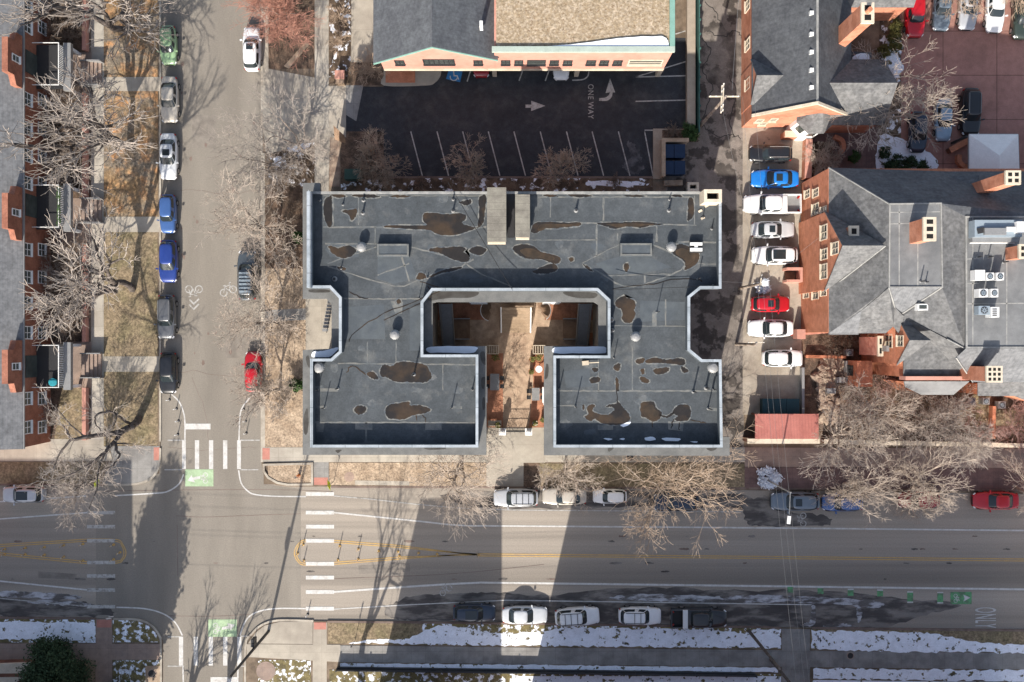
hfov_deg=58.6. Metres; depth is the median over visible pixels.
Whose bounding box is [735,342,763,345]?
utility pole
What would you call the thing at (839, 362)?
boulder
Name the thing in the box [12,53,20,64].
window
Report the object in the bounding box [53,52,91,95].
path
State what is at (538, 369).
round table
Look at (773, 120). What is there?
window
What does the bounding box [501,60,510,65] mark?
window
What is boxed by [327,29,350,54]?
bare shrub
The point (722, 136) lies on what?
sealed crack
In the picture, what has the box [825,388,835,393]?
air conditioner
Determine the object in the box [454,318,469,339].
deck
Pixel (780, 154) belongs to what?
parked car
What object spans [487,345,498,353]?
lattice screen
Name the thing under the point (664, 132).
planting bed
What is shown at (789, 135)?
garden wall
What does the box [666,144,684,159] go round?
dumpster
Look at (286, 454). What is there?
sidewalk
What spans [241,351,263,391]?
parked car
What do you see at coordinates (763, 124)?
window
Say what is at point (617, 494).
parked car
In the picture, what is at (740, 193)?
overhead wire
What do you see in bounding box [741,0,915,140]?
brick house
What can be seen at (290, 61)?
path
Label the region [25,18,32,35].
window
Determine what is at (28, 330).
window
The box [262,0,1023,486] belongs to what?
pavement block
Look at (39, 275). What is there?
window
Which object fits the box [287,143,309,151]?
snow patch
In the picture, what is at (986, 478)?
grass verge
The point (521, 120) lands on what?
parking lot
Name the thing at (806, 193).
window
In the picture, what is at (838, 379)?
air conditioner
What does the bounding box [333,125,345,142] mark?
fence sign
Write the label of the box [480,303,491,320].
curved stairs
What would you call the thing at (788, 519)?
street lamp
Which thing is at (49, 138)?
bare shrub
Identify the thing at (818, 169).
bare shrub
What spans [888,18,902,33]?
evergreen shrub
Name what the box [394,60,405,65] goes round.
window
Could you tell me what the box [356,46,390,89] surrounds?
bare shrub
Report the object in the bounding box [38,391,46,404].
window
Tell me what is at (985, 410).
lawn
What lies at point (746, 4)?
window
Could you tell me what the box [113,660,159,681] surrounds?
lawn
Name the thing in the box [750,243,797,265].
parked car
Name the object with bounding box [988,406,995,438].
garden wall
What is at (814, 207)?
window
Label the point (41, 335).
window
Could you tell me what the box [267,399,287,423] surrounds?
bare shrub
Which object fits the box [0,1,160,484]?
pavement block
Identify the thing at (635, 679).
lawn
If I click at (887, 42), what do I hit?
snow
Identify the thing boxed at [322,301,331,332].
metal stairs
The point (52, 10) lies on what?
bare shrub
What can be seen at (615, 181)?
bare shrub
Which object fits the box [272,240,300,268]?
bare shrub
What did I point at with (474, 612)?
parked car
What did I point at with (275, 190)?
bare shrub
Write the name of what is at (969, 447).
bare tree
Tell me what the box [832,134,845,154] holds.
garden wall
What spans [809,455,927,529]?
bare tree
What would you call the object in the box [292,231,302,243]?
evergreen shrub
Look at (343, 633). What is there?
lawn
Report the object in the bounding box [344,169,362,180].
transformer box
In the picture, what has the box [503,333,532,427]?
courtyard floor
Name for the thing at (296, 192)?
planting bed
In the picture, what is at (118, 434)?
bare tree
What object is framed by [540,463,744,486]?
lawn
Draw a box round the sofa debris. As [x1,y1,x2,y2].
[663,180,682,185]
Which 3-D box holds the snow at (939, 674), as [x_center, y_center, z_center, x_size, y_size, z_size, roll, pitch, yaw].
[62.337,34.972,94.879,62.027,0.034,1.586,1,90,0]
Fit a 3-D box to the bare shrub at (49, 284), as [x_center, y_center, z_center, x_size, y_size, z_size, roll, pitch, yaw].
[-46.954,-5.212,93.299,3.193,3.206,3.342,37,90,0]
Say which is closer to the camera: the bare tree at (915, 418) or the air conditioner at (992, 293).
the air conditioner at (992, 293)
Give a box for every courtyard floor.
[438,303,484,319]
[438,303,592,427]
[487,353,502,427]
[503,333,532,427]
[529,354,543,427]
[545,303,592,319]
[587,333,592,345]
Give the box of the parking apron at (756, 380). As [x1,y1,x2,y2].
[743,128,803,414]
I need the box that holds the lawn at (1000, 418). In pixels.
[994,410,1023,441]
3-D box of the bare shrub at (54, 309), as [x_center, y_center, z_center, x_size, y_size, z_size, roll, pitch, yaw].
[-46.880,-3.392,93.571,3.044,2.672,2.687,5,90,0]
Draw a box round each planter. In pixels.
[491,352,499,360]
[529,356,534,362]
[532,420,537,426]
[535,354,543,362]
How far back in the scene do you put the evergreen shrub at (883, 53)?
94.17 m
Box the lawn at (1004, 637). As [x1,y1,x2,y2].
[811,629,1023,648]
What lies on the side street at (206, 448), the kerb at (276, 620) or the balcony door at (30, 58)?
the kerb at (276, 620)
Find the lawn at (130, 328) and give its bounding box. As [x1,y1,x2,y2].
[104,232,157,355]
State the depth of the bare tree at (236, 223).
87.86 m
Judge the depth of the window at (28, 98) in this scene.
90.59 m
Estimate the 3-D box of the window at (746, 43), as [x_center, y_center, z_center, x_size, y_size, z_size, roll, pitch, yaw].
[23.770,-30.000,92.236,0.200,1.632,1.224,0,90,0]
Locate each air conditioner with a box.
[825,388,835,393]
[835,377,847,382]
[843,349,852,355]
[843,361,847,371]
[964,397,975,404]
[970,270,984,280]
[974,289,987,297]
[974,306,989,314]
[978,397,989,404]
[983,273,993,280]
[985,307,998,317]
[986,289,997,297]
[991,273,1003,280]
[994,401,1005,408]
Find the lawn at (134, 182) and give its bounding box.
[104,91,157,216]
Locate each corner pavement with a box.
[102,446,159,483]
[248,622,312,643]
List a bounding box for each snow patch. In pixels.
[273,156,285,168]
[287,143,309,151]
[586,180,644,186]
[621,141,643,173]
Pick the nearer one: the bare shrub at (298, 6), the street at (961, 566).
the bare shrub at (298, 6)
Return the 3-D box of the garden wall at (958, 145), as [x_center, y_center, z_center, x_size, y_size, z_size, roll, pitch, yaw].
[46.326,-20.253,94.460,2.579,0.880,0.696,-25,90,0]
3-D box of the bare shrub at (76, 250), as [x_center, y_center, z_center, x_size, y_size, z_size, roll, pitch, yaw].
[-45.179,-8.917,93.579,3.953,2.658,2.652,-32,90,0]
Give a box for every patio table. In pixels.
[490,374,498,389]
[532,388,539,399]
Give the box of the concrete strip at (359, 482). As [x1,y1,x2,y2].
[355,480,408,485]
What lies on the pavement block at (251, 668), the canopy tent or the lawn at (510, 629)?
the lawn at (510, 629)
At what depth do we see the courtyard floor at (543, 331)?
94.89 m
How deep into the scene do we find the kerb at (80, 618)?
94.86 m
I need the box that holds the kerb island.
[653,129,682,178]
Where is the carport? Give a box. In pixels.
[743,413,819,443]
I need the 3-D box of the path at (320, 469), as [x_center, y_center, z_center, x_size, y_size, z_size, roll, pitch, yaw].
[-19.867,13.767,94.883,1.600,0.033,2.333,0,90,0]
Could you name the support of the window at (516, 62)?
in the office building at (410, 37)
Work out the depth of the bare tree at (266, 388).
89.56 m
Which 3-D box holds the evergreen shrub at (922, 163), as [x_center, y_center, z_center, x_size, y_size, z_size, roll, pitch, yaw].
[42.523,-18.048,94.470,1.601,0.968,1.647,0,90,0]
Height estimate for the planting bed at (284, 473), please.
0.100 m
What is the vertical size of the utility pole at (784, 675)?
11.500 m
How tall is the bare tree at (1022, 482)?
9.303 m
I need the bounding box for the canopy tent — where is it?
[951,134,1019,168]
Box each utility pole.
[700,83,738,126]
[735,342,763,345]
[738,274,767,290]
[747,630,780,669]
[769,659,790,681]
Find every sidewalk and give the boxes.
[0,439,112,460]
[0,643,159,659]
[91,0,103,438]
[247,644,339,661]
[263,447,744,461]
[315,0,328,190]
[340,645,1023,668]
[381,71,440,85]
[745,447,1023,467]
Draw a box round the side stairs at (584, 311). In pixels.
[575,303,591,345]
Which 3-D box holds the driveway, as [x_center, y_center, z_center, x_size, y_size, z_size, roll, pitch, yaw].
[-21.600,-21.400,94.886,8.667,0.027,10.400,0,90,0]
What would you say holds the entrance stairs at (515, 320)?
on the courtyard floor at (543, 331)
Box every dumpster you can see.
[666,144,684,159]
[666,161,684,175]
[760,399,773,413]
[774,399,785,413]
[786,399,798,413]
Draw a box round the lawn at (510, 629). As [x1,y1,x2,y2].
[422,624,780,648]
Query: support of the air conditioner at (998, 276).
on the brick mansion
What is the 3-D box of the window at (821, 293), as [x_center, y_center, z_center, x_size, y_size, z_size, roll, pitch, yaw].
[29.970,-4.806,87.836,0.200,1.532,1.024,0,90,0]
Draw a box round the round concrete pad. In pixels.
[256,661,274,680]
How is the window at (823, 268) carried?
in the brick mansion
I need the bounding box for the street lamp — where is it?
[767,479,790,523]
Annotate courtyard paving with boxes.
[811,126,877,168]
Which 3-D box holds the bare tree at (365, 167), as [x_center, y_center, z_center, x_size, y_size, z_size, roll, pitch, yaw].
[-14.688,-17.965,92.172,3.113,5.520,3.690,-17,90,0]
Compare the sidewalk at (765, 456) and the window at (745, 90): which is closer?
the window at (745, 90)
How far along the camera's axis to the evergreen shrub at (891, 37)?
94.11 m
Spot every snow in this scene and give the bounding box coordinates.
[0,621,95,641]
[340,663,777,672]
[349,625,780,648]
[811,630,1023,653]
[813,668,1023,681]
[875,134,938,168]
[884,53,903,78]
[885,37,901,52]
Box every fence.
[335,666,757,677]
[696,0,700,131]
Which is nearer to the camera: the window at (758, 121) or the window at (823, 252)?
the window at (823, 252)
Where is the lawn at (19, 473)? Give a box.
[0,462,104,483]
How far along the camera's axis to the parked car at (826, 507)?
93.88 m
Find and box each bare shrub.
[38,103,60,132]
[39,256,66,287]
[39,271,66,300]
[39,316,70,339]
[40,124,60,157]
[40,402,62,428]
[41,0,67,27]
[41,143,69,169]
[41,235,62,268]
[43,17,65,44]
[43,163,69,185]
[43,296,63,321]
[45,87,64,123]
[50,163,90,185]
[52,84,86,116]
[52,236,84,266]
[54,13,84,42]
[55,144,85,167]
[56,110,82,132]
[56,313,82,341]
[57,259,83,285]
[59,126,84,149]
[60,1,77,24]
[61,274,81,304]
[67,300,92,327]
[260,22,290,46]
[262,151,305,177]
[262,167,294,192]
[267,0,299,22]
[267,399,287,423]
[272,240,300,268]
[273,371,298,398]
[281,194,302,229]
[284,9,320,39]
[287,0,317,16]
[287,156,311,184]
[325,1,351,28]
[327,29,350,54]
[349,57,370,82]
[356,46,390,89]
[408,175,430,189]
[606,174,621,190]
[664,120,684,137]
[812,164,825,175]
[817,334,844,365]
[834,335,858,356]
[835,370,875,401]
[866,416,896,450]
[870,375,899,403]
[896,391,919,412]
[915,393,946,418]
[925,392,960,424]
[951,394,983,431]
[968,419,1006,447]
[997,406,1023,452]
[1011,398,1023,426]
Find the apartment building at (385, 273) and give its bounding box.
[303,183,729,455]
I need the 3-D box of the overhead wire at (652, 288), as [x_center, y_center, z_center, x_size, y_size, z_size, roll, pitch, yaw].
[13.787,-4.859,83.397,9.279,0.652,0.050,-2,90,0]
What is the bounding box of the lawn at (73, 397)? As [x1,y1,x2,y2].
[55,388,81,438]
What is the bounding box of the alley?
[666,0,743,446]
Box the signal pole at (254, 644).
[228,630,269,678]
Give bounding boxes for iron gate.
[506,430,524,431]
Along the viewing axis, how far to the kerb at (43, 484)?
94.86 m
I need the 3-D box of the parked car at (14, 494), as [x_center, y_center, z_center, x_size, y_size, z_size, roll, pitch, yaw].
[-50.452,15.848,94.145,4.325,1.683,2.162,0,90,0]
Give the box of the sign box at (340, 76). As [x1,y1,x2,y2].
[335,70,345,85]
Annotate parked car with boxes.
[3,484,46,505]
[154,294,177,338]
[156,133,179,179]
[156,240,179,282]
[156,352,179,393]
[157,25,179,65]
[157,76,180,122]
[157,194,178,233]
[234,250,258,300]
[240,27,262,71]
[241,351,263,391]
[453,602,495,624]
[473,71,489,78]
[493,487,537,508]
[502,604,547,626]
[542,487,586,507]
[552,71,569,80]
[554,604,599,627]
[592,488,626,505]
[618,605,660,627]
[653,492,697,513]
[747,317,792,338]
[748,142,791,163]
[750,166,798,189]
[750,219,794,239]
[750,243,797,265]
[750,293,789,313]
[761,347,802,368]
[770,490,819,513]
[821,493,862,513]
[897,490,939,509]
[902,0,928,38]
[906,111,928,152]
[929,0,954,31]
[932,98,955,141]
[955,0,980,30]
[957,88,984,135]
[971,490,1018,511]
[982,0,1007,33]
[1009,0,1023,40]
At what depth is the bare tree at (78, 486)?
88.96 m
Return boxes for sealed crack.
[701,37,712,119]
[704,125,740,138]
[707,30,740,36]
[729,75,735,136]
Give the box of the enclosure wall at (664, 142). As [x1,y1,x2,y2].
[660,138,688,178]
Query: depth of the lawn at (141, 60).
94.88 m
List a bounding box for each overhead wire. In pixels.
[448,183,511,288]
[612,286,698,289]
[723,114,760,274]
[742,96,795,676]
[754,99,808,676]
[763,292,804,681]
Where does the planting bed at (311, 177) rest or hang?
on the pavement block at (868, 34)
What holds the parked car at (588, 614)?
on the street at (961, 566)
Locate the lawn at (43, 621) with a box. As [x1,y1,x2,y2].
[0,619,95,642]
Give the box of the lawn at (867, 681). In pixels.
[812,680,945,681]
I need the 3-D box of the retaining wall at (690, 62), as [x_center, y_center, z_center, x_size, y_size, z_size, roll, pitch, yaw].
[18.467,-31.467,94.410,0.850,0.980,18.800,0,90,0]
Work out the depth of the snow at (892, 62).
94.85 m
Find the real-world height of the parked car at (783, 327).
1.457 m
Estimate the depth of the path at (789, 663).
94.86 m
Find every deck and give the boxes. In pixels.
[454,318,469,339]
[563,318,577,339]
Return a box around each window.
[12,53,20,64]
[12,208,20,216]
[12,362,20,369]
[25,0,32,12]
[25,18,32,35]
[25,91,32,107]
[25,121,32,136]
[25,148,32,163]
[25,176,32,190]
[25,242,32,256]
[25,270,32,283]
[25,296,32,309]
[25,326,32,339]
[25,391,32,405]
[25,420,32,433]
[38,19,46,36]
[38,92,46,108]
[38,121,46,136]
[38,148,46,163]
[38,176,46,185]
[38,243,46,256]
[38,270,46,283]
[38,326,46,338]
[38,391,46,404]
[38,420,46,433]
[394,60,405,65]
[422,59,455,65]
[473,60,482,65]
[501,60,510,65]
[514,60,522,65]
[526,60,545,66]
[549,60,558,65]
[562,60,572,65]
[585,60,596,65]
[599,60,608,65]
[612,60,622,65]
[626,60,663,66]
[744,0,749,13]
[744,36,749,52]
[744,76,749,91]
[753,119,764,123]
[757,122,767,126]
[767,118,778,122]
[802,293,808,298]
[803,188,809,199]
[811,202,818,216]
[811,291,818,299]
[812,187,818,197]
[819,205,826,213]
[819,223,827,240]
[819,263,827,279]
[819,290,826,296]
[820,248,827,260]
[830,241,838,255]
[847,365,852,375]
[884,334,892,347]
[895,335,903,346]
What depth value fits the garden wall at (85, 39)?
94.07 m
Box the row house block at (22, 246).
[0,0,50,449]
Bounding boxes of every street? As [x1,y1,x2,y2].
[0,474,1023,635]
[96,0,305,681]
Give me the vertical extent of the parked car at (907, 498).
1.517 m
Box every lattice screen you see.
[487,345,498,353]
[533,345,544,353]
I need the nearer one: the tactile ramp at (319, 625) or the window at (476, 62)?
the window at (476, 62)
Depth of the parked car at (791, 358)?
93.71 m
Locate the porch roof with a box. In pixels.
[0,659,33,681]
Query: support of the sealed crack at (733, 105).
on the alley
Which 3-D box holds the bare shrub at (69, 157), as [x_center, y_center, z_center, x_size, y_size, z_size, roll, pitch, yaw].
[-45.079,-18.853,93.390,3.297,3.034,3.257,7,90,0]
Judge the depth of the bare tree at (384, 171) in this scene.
91.20 m
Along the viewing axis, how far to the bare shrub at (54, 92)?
93.04 m
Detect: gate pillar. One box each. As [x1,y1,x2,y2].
[499,428,505,434]
[525,428,531,434]
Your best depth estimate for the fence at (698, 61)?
93.48 m
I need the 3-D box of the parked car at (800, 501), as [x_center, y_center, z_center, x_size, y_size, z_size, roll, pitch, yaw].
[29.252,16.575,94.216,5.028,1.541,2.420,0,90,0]
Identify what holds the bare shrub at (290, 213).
on the planting bed at (296, 192)
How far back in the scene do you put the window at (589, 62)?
89.79 m
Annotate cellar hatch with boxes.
[686,182,698,190]
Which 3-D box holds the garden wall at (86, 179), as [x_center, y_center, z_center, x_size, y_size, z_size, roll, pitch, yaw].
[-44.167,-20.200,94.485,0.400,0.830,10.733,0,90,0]
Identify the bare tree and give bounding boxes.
[0,0,187,61]
[0,55,159,201]
[17,197,139,353]
[23,380,156,529]
[34,437,122,531]
[191,161,302,294]
[198,120,318,201]
[211,263,301,382]
[213,78,331,191]
[222,364,286,431]
[223,0,326,69]
[234,0,298,22]
[353,141,381,181]
[355,126,412,190]
[407,427,509,541]
[441,132,489,190]
[531,147,593,190]
[533,455,605,517]
[587,412,760,562]
[798,389,895,489]
[801,135,846,174]
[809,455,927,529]
[828,33,964,152]
[832,370,928,450]
[886,435,978,526]
[889,380,978,465]
[912,384,1004,477]
[940,0,988,21]
[996,448,1023,520]
[1001,0,1023,23]
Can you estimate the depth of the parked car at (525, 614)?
94.02 m
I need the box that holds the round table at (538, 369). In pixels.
[535,366,541,372]
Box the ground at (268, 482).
[157,471,1023,681]
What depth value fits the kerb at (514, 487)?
94.86 m
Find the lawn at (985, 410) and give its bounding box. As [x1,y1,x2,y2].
[956,392,988,441]
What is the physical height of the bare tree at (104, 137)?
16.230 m
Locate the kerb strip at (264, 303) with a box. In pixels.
[263,153,264,446]
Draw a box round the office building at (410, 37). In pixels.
[373,0,674,82]
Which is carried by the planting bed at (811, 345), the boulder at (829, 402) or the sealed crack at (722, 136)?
the boulder at (829, 402)
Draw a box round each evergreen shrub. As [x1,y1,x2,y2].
[287,378,302,394]
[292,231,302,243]
[680,121,699,141]
[847,149,861,163]
[875,43,890,58]
[878,146,891,160]
[883,158,895,168]
[886,30,902,42]
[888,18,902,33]
[888,38,903,53]
[890,153,905,168]
[896,165,910,168]
[903,155,917,168]
[916,159,929,168]
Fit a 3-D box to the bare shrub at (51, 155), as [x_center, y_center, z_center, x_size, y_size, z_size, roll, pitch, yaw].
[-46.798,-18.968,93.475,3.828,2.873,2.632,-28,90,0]
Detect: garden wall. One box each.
[82,0,88,51]
[82,93,88,196]
[82,244,88,341]
[82,388,88,439]
[780,131,798,139]
[801,139,812,179]
[804,355,845,358]
[821,439,1023,447]
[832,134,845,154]
[946,138,967,153]
[955,154,967,168]
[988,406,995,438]
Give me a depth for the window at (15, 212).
88.06 m
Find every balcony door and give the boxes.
[25,49,36,77]
[25,193,36,217]
[25,355,36,377]
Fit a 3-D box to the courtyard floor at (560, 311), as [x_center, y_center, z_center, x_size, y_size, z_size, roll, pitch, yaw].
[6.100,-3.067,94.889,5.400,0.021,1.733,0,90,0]
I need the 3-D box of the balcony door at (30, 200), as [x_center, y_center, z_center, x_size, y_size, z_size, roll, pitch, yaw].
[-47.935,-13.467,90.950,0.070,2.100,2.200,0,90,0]
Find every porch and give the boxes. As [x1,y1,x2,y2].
[25,42,103,95]
[25,184,103,232]
[25,342,103,389]
[782,267,802,282]
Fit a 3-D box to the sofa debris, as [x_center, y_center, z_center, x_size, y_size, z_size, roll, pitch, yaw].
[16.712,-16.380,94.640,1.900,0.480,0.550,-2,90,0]
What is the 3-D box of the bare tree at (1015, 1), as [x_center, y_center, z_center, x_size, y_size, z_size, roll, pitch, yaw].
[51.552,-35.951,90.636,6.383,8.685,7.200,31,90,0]
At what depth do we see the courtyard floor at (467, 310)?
94.88 m
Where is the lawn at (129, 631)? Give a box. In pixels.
[113,620,158,641]
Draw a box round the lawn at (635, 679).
[512,676,780,681]
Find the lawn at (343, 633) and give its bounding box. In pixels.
[328,623,421,644]
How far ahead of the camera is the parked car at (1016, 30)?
93.85 m
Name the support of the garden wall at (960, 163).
on the parking lot at (990, 66)
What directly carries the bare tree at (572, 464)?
on the lawn at (608, 473)
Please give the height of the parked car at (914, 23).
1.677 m
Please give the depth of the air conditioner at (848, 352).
93.95 m
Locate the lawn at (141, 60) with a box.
[104,0,157,76]
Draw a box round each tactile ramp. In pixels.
[97,620,110,626]
[154,447,159,459]
[262,448,269,459]
[314,478,327,484]
[314,622,325,628]
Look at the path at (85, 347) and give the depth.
94.87 m
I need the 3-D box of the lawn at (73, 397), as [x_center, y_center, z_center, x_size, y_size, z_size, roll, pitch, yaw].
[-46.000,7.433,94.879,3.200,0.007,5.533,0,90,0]
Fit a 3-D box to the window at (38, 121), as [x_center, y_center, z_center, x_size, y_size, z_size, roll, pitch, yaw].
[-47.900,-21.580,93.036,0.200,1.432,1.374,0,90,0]
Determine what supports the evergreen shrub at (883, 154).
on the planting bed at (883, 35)
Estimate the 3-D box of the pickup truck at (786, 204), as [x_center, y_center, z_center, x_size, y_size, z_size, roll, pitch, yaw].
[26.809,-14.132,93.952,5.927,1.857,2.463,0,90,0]
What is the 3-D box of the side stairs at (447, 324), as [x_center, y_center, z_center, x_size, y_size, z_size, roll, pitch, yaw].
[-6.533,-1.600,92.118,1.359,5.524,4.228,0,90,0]
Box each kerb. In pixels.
[0,484,103,485]
[0,617,95,619]
[107,448,161,485]
[113,618,161,681]
[159,0,161,441]
[244,619,313,681]
[261,6,262,461]
[263,462,312,485]
[327,620,780,628]
[331,486,745,488]
[387,176,652,177]
[749,487,1023,490]
[812,627,1023,631]
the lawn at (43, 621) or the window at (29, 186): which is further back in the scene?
the lawn at (43, 621)
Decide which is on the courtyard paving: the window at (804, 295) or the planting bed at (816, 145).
the planting bed at (816, 145)
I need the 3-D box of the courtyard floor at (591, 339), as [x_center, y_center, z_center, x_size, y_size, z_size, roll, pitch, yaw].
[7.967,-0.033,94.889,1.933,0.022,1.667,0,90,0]
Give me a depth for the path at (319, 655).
94.86 m
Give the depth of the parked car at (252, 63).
93.69 m
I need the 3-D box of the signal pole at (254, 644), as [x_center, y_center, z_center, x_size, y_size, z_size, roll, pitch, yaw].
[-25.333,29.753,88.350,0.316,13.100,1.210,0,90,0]
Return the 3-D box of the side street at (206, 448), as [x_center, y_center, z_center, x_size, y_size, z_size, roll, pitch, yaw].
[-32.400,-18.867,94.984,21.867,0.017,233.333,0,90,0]
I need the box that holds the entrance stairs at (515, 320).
[500,307,531,332]
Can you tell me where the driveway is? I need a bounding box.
[263,86,345,154]
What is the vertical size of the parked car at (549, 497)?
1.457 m
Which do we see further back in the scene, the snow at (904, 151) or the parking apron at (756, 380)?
the parking apron at (756, 380)
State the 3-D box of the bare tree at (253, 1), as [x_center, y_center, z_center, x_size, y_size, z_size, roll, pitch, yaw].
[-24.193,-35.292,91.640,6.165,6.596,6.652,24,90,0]
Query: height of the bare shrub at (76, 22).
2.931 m
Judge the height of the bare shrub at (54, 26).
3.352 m
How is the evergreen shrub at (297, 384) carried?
on the planting bed at (285, 430)
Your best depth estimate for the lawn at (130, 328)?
94.88 m
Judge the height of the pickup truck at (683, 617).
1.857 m
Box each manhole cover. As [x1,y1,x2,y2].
[147,669,155,677]
[344,472,353,481]
[847,652,853,658]
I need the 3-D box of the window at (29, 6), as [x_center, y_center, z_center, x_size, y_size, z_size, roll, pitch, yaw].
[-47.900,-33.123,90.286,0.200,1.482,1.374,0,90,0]
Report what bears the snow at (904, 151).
on the planting bed at (883, 35)
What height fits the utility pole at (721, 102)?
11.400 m
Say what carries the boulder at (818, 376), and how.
on the planting bed at (811, 345)
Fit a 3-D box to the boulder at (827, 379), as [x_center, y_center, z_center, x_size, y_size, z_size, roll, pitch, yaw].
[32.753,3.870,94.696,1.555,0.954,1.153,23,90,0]
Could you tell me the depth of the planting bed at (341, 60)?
94.88 m
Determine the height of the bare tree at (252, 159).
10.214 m
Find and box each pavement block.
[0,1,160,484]
[0,619,159,681]
[246,621,1021,681]
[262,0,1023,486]
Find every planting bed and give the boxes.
[51,0,84,438]
[265,187,302,268]
[265,269,302,446]
[268,0,314,68]
[268,465,310,483]
[269,142,314,186]
[303,299,305,349]
[329,0,350,82]
[329,137,339,186]
[329,463,485,485]
[341,131,383,176]
[341,177,652,190]
[351,62,383,84]
[524,463,539,485]
[662,130,697,141]
[801,333,1023,441]
[812,142,831,176]
[878,19,900,141]
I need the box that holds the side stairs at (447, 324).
[438,303,454,345]
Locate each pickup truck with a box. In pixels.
[670,606,726,630]
[742,191,801,214]
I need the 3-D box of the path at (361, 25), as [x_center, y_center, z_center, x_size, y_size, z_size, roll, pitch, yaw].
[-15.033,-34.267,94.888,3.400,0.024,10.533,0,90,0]
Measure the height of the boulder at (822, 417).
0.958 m
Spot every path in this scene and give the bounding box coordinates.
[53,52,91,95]
[53,198,91,245]
[53,342,91,387]
[96,619,111,681]
[104,77,158,90]
[104,217,158,231]
[104,356,158,371]
[145,666,159,681]
[263,1,314,88]
[265,308,305,320]
[284,42,308,67]
[306,299,331,349]
[313,462,328,484]
[313,622,326,681]
[351,0,372,61]
[486,428,544,462]
[486,463,523,485]
[782,629,809,681]
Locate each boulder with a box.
[811,372,824,383]
[815,384,825,391]
[817,361,830,370]
[817,391,828,403]
[818,369,828,375]
[818,402,827,409]
[818,410,826,423]
[823,369,833,377]
[823,376,834,382]
[824,352,835,366]
[825,418,834,425]
[827,379,837,388]
[827,400,836,409]
[831,364,843,375]
[831,395,840,405]
[835,358,843,369]
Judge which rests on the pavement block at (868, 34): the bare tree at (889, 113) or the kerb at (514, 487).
the bare tree at (889, 113)
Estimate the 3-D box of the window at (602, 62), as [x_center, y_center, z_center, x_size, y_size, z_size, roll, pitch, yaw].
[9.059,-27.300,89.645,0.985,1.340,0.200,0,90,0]
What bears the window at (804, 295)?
in the brick mansion
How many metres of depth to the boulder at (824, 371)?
94.33 m
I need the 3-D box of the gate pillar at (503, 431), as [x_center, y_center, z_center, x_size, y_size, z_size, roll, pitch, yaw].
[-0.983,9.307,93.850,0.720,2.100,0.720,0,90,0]
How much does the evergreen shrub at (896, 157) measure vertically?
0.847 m
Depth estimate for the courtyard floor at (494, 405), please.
94.88 m
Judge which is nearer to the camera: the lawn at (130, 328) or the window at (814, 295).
the window at (814, 295)
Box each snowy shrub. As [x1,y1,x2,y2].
[753,279,770,293]
[756,465,784,489]
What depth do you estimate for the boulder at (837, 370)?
94.40 m
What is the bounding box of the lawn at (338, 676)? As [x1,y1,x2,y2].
[329,670,780,681]
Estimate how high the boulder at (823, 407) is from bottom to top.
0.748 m
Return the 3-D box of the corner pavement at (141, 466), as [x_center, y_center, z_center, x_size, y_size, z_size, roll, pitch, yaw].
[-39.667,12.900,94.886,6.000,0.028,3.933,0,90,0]
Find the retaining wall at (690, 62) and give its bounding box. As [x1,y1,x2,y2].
[686,0,694,124]
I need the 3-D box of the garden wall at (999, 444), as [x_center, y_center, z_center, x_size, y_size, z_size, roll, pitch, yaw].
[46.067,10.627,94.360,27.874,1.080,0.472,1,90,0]
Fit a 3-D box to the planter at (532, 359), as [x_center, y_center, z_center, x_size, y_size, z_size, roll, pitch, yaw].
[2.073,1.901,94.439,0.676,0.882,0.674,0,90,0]
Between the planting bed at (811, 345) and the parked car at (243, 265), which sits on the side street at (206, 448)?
the parked car at (243, 265)
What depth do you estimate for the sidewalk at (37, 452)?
94.87 m
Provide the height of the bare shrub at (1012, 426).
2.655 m
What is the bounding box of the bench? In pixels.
[488,420,500,425]
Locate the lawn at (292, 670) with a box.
[258,660,310,681]
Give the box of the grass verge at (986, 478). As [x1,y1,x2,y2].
[745,467,1023,488]
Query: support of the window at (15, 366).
in the row house block at (22, 246)
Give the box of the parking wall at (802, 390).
[800,367,804,413]
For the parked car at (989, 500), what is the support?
on the street at (961, 566)
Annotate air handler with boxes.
[969,220,1023,243]
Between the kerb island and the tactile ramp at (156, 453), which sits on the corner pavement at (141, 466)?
the tactile ramp at (156, 453)
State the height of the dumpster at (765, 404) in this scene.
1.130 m
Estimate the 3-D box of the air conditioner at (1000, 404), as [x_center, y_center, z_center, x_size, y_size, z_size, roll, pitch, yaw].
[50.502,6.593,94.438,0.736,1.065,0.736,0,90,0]
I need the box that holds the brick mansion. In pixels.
[793,167,1023,400]
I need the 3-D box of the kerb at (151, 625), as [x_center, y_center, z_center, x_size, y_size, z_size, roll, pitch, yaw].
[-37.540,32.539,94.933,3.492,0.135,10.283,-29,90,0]
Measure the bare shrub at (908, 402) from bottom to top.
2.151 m
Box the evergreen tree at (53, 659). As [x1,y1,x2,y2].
[15,631,99,681]
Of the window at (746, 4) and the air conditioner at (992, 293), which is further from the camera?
the window at (746, 4)
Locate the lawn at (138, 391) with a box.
[104,372,157,444]
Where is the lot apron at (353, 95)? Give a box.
[346,85,362,120]
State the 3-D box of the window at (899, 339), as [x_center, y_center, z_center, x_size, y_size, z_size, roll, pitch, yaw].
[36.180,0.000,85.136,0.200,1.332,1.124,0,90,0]
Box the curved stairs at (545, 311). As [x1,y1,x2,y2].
[538,303,550,318]
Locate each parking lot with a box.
[346,30,685,175]
[900,0,1023,168]

